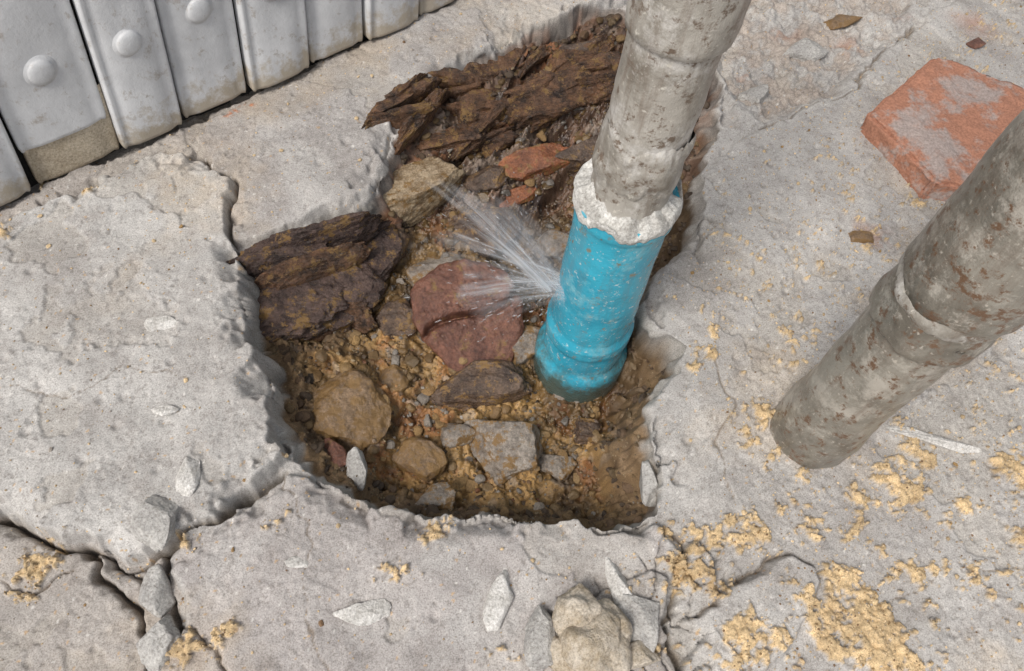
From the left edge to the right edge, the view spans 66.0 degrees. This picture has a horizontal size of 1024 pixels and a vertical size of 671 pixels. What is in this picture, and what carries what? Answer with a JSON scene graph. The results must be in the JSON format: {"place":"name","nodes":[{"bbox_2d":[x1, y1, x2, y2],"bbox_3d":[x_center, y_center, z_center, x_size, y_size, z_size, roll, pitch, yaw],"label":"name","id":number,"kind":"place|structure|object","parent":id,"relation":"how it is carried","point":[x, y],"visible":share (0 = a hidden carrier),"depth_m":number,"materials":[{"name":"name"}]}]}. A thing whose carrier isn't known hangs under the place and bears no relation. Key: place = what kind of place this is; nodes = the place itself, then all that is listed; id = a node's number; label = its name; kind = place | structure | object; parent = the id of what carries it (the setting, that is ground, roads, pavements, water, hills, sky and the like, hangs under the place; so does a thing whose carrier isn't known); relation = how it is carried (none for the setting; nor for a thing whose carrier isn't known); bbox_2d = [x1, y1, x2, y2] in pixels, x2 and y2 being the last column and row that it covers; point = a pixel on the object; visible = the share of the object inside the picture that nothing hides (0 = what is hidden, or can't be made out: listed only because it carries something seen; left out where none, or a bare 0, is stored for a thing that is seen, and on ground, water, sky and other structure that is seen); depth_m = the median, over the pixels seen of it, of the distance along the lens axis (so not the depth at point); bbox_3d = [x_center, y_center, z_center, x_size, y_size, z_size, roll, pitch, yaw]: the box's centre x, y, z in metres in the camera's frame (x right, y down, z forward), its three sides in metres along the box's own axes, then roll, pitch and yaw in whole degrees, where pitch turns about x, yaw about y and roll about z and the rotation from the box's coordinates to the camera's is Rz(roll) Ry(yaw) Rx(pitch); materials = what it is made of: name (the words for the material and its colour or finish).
{"place":"outdoors","nodes":[
{"label":"outdoors","id":0,"kind":"place"},
{"bbox_2d":[0,0,1023,670],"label":"broken pavement ground","id":1,"kind":"structure","parent":0,"point":[438,598],"depth_m":0.82,"materials":[{"name":"concrete"}]},
{"bbox_2d":[130,495,178,552],"bbox_3d":[-0.321,0.170,0.714,0.041,0.023,0.047,17,61,5],"label":"concrete chunk","id":2,"kind":"object","parent":1,"relation":"on","point":[153,525],"visible":1,"depth_m":0.70,"materials":[{"name":"grey concrete"}]},
{"bbox_2d":[138,564,175,618],"bbox_3d":[-0.316,0.230,0.706,0.039,0.029,0.035,33,63,14],"label":"concrete chunk","id":3,"kind":"object","parent":1,"relation":"on","point":[156,598],"visible":1,"depth_m":0.70,"materials":[{"name":"grey concrete"}]},
{"bbox_2d":[136,614,180,670],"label":"concrete chunk","id":4,"kind":"object","parent":1,"relation":"on","point":[156,641],"visible":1,"depth_m":0.67,"materials":[{"name":"grey concrete"}]},
{"bbox_2d":[144,315,179,331],"bbox_3d":[-0.363,-0.012,0.819,0.038,0.009,0.020,-9,62,-9],"label":"concrete chip","id":5,"kind":"object","parent":1,"relation":"on","point":[159,323],"visible":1,"depth_m":0.82,"materials":[{"name":"white concrete"}]},
{"bbox_2d":[151,405,178,415],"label":"concrete chip","id":6,"kind":"object","parent":1,"relation":"on","point":[163,410],"visible":1,"depth_m":0.77,"materials":[{"name":"white concrete"}]},
{"bbox_2d":[175,456,200,496],"bbox_3d":[-0.303,0.131,0.737,0.022,0.011,0.042,0,61,-5],"label":"concrete chip","id":7,"kind":"object","parent":1,"relation":"on","point":[187,478],"visible":1,"depth_m":0.73,"materials":[{"name":"grey concrete"}]},
{"bbox_2d":[0,0,453,206],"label":"metal folding gate","id":8,"kind":"structure","parent":1,"relation":"on","point":[84,82],"depth_m":0.89,"materials":[{"name":"white metal"}]},
{"bbox_2d":[284,556,307,567],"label":"concrete chip","id":9,"kind":"object","parent":1,"relation":"on","point":[294,562],"visible":1,"depth_m":0.72,"materials":[{"name":"grey concrete"}]},
{"bbox_2d":[226,211,401,342],"bbox_3d":[-0.228,-0.059,0.919,0.244,0.121,0.140,-25,65,-17],"label":"dark wet rock","id":10,"kind":"object","parent":1,"relation":"on","point":[320,281],"visible":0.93,"depth_m":0.91,"materials":[{"name":"brown stone"}]},
{"bbox_2d":[324,438,346,466],"bbox_3d":[-0.189,0.130,0.832,0.040,0.030,0.028,31,63,13],"label":"brick fragment","id":11,"kind":"object","parent":1,"relation":"on","point":[337,452],"visible":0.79,"depth_m":0.82,"materials":[{"name":"brick"}]},
{"bbox_2d":[311,368,391,452],"bbox_3d":[-0.185,0.090,0.885,0.100,0.072,0.103,-18,63,-14],"label":"stone","id":12,"kind":"object","parent":1,"relation":"on","point":[351,408],"visible":0.81,"depth_m":0.86,"materials":[{"name":"brown stone"}]},
{"bbox_2d":[345,447,367,490],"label":"stone","id":13,"kind":"object","parent":1,"relation":"on","point":[356,463],"visible":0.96,"depth_m":0.81,"materials":[{"name":"stone"}]},
{"bbox_2d":[332,598,391,625],"bbox_3d":[-0.133,0.248,0.702,0.053,0.010,0.023,-4,61,-7],"label":"concrete chip","id":14,"kind":"object","parent":1,"relation":"on","point":[368,613],"visible":1,"depth_m":0.70,"materials":[{"name":"grey concrete"}]},
{"bbox_2d":[379,364,408,392],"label":"stone","id":15,"kind":"object","parent":1,"relation":"on","point":[392,376],"visible":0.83,"depth_m":0.91,"materials":[{"name":"brown stone"}]},
{"bbox_2d":[374,296,416,338],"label":"stone","id":16,"kind":"object","parent":1,"relation":"on","point":[391,316],"visible":0.98,"depth_m":0.94,"materials":[{"name":"brown stone"}]},
{"bbox_2d":[395,228,409,260],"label":"stone","id":17,"kind":"object","parent":1,"relation":"on","point":[404,237],"visible":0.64,"depth_m":0.98,"materials":[{"name":"brown stone"}]},
{"bbox_2d":[392,436,447,481],"bbox_3d":[-0.103,0.139,0.879,0.048,0.044,0.061,-37,70,-22],"label":"stone","id":18,"kind":"object","parent":1,"relation":"on","point":[425,460],"visible":0.97,"depth_m":0.86,"materials":[{"name":"brown stone"}]},
{"bbox_2d":[383,156,465,226],"bbox_3d":[-0.133,-0.180,1.022,0.153,0.077,0.066,-27,66,-18],"label":"stone","id":19,"kind":"object","parent":1,"relation":"on","point":[418,191],"visible":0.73,"depth_m":1.00,"materials":[{"name":"beige stone"}]},
{"bbox_2d":[406,251,462,285],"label":"stone","id":20,"kind":"object","parent":1,"relation":"on","point":[416,272],"visible":0.33,"depth_m":0.98,"materials":[{"name":"beige stone"}]},
{"bbox_2d":[415,482,455,509],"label":"stone","id":21,"kind":"object","parent":1,"relation":"on","point":[440,495],"visible":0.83,"depth_m":0.83,"materials":[{"name":"grey stone"}]},
{"bbox_2d":[440,423,475,447],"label":"stone","id":22,"kind":"object","parent":1,"relation":"on","point":[453,435],"visible":1,"depth_m":0.89,"materials":[{"name":"grey stone"}]},
{"bbox_2d":[410,258,524,371],"bbox_3d":[-0.049,-0.022,0.951,0.132,0.039,0.151,-33,86,-12],"label":"rock","id":23,"kind":"object","parent":1,"relation":"on","point":[435,295],"visible":0.99,"depth_m":0.94,"materials":[{"name":"stone"}]},
{"bbox_2d":[429,359,532,412],"bbox_3d":[-0.034,0.058,0.920,0.118,0.050,0.070,9,66,0],"label":"stone","id":24,"kind":"object","parent":1,"relation":"on","point":[474,384],"visible":1,"depth_m":0.91,"materials":[{"name":"brown stone"}]},
{"bbox_2d":[446,207,521,257],"bbox_3d":[-0.040,-0.130,1.034,0.109,0.052,0.073,0,72,-5],"label":"stone","id":25,"kind":"object","parent":1,"relation":"on","point":[476,225],"visible":0.94,"depth_m":1.01,"materials":[{"name":"grey stone"}]},
{"bbox_2d":[266,13,709,528],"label":"gravel","id":26,"kind":"structure","parent":1,"relation":"on","point":[411,361],"depth_m":0.92,"materials":[{"name":"stone"}]},
{"bbox_2d":[464,164,507,190],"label":"stone","id":27,"kind":"object","parent":26,"relation":"on","point":[490,177],"visible":1,"depth_m":1.03,"materials":[{"name":"brown stone"}]},
{"bbox_2d":[361,32,621,162],"bbox_3d":[0.000,-0.333,1.081,0.458,0.127,0.161,-26,66,-18],"label":"rotten wood debris","id":28,"kind":"object","parent":1,"relation":"on","point":[572,80],"visible":0.87,"depth_m":1.05,"materials":[{"name":"brown wood"}]},
{"bbox_2d":[483,570,513,631],"bbox_3d":[-0.012,0.242,0.715,0.023,0.015,0.057,23,61,9],"label":"concrete chip","id":29,"kind":"object","parent":1,"relation":"on","point":[499,600],"visible":1,"depth_m":0.71,"materials":[{"name":"grey concrete"}]},
{"bbox_2d":[464,419,542,485],"bbox_3d":[-0.010,0.134,0.905,0.093,0.077,0.079,-10,62,-10],"label":"stone","id":30,"kind":"object","parent":1,"relation":"on","point":[503,452],"visible":0.96,"depth_m":0.88,"materials":[{"name":"grey stone"}]},
{"bbox_2d":[0,0,1023,670],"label":"sand grains","id":31,"kind":"object","parent":1,"relation":"on","point":[744,512],"visible":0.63,"depth_m":0.81,"materials":[{"name":"sand"}]},
{"bbox_2d":[499,185,536,206],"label":"stone","id":32,"kind":"object","parent":1,"relation":"on","point":[521,192],"visible":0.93,"depth_m":1.04,"materials":[{"name":"orange stone"}]},
{"bbox_2d":[512,325,539,364],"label":"stone","id":33,"kind":"object","parent":1,"relation":"on","point":[523,348],"visible":0.62,"depth_m":0.94,"materials":[{"name":"grey stone"}]},
{"bbox_2d":[498,142,569,181],"bbox_3d":[0.034,-0.229,1.057,0.121,0.058,0.036,-23,65,-17],"label":"brick fragment","id":34,"kind":"object","parent":1,"relation":"on","point":[524,164],"visible":0.86,"depth_m":1.04,"materials":[{"name":"orange brick"}]},
{"bbox_2d":[523,605,556,670],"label":"concrete chip","id":35,"kind":"object","parent":1,"relation":"on","point":[540,633],"visible":1,"depth_m":0.69,"materials":[{"name":"grey concrete"}]},
{"bbox_2d":[532,230,568,258],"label":"stone","id":36,"kind":"object","parent":1,"relation":"on","point":[551,243],"visible":0.72,"depth_m":1.04,"materials":[{"name":"grey stone"}]},
{"bbox_2d":[538,454,576,480],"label":"stone","id":37,"kind":"object","parent":1,"relation":"on","point":[558,467],"visible":0.95,"depth_m":0.90,"materials":[{"name":"grey stone"}]},
{"bbox_2d":[552,40,592,55],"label":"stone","id":38,"kind":"object","parent":1,"relation":"on","point":[578,45],"visible":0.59,"depth_m":1.10,"materials":[{"name":"stone"}]},
{"bbox_2d":[555,134,598,174],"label":"stone","id":39,"kind":"object","parent":1,"relation":"on","point":[578,155],"visible":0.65,"depth_m":1.06,"materials":[{"name":"stone"}]},
{"bbox_2d":[573,417,601,444],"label":"stone","id":40,"kind":"object","parent":1,"relation":"on","point":[584,429],"visible":0.98,"depth_m":0.92,"materials":[{"name":"brown stone"}]},
{"bbox_2d":[549,583,632,670],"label":"mortar lump","id":41,"kind":"object","parent":1,"relation":"on","point":[593,633],"visible":0.99,"depth_m":0.68,"materials":[{"name":"beige concrete"}]},
{"bbox_2d":[605,557,633,605],"bbox_3d":[0.099,0.231,0.737,0.023,0.018,0.054,-13,62,-12],"label":"concrete chip","id":42,"kind":"object","parent":1,"relation":"on","point":[616,582],"visible":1,"depth_m":0.73,"materials":[{"name":"grey concrete"}]},
{"bbox_2d":[617,594,659,652],"bbox_3d":[0.112,0.263,0.716,0.040,0.023,0.050,11,60,2],"label":"concrete chip","id":43,"kind":"object","parent":1,"relation":"on","point":[641,614],"visible":0.87,"depth_m":0.71,"materials":[{"name":"grey concrete"}]},
{"bbox_2d":[533,0,750,402],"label":"water pipe","id":44,"kind":"object","parent":1,"relation":"on","point":[627,199],"visible":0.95,"depth_m":0.65,"materials":[{"name":"blue plastic"}]},
{"bbox_2d":[404,172,560,354],"bbox_3d":[-0.033,-0.116,0.928,0.190,0.183,0.304,0,61,-5],"label":"water spray","id":45,"kind":"object","parent":44,"relation":"attached to","point":[535,273],"visible":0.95,"depth_m":0.87,"materials":[{"name":"white"}]},
{"bbox_2d":[630,640,660,668],"bbox_3d":[0.106,0.283,0.698,0.049,0.022,0.023,-12,62,-11],"label":"concrete chunk","id":46,"kind":"object","parent":1,"relation":"on","point":[643,655],"visible":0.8,"depth_m":0.69,"materials":[{"name":"beige concrete"}]},
{"bbox_2d":[639,460,657,506],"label":"stone","id":47,"kind":"object","parent":1,"relation":"on","point":[648,483],"visible":0.9,"depth_m":0.81,"materials":[{"name":"stone"}]},
{"bbox_2d":[738,84,767,103],"bbox_3d":[0.340,-0.333,1.094,0.048,0.021,0.034,-37,70,-22],"label":"concrete chunk","id":48,"kind":"object","parent":1,"relation":"on","point":[758,94],"visible":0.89,"depth_m":1.09,"materials":[{"name":"white concrete"}]},
{"bbox_2d":[782,38,827,61],"bbox_3d":[0.426,-0.411,1.143,0.065,0.027,0.041,15,60,4],"label":"concrete chunk","id":49,"kind":"object","parent":1,"relation":"on","point":[804,49],"visible":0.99,"depth_m":1.13,"materials":[{"name":"white concrete"}]},
{"bbox_2d":[823,14,862,29],"bbox_3d":[0.496,-0.474,1.185,0.054,0.021,0.035,-31,67,-20],"label":"concrete chunk","id":50,"kind":"object","parent":1,"relation":"on","point":[838,21],"visible":1,"depth_m":1.17,"materials":[{"name":"beige concrete"}]},
{"bbox_2d":[848,231,873,242],"bbox_3d":[0.427,-0.119,0.961,0.034,0.012,0.019,5,60,-2],"label":"concrete chip","id":51,"kind":"object","parent":1,"relation":"on","point":[861,236],"visible":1,"depth_m":0.95,"materials":[{"name":"beige concrete"}]},
{"bbox_2d":[770,109,1023,468],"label":"standing pipe","id":52,"kind":"object","parent":1,"relation":"on","point":[947,294],"visible":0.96,"depth_m":0.58,"materials":[{"name":"grey concrete"}]},
{"bbox_2d":[886,426,981,453],"bbox_3d":[0.445,0.113,0.833,0.104,0.022,0.016,15,60,4],"label":"concrete chip","id":53,"kind":"object","parent":1,"relation":"on","point":[942,442],"visible":1,"depth_m":0.83,"materials":[{"name":"grey concrete"}]},
{"bbox_2d":[861,58,1023,201],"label":"paving brick fragment","id":54,"kind":"object","parent":1,"relation":"on","point":[933,128],"visible":0.76,"depth_m":1.02,"materials":[{"name":"orange brick"}]},
{"bbox_2d":[966,37,985,48],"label":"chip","id":55,"kind":"object","parent":1,"relation":"on","point":[978,42],"visible":1,"depth_m":1.15,"materials":[{"name":"red stone"}]}
]}

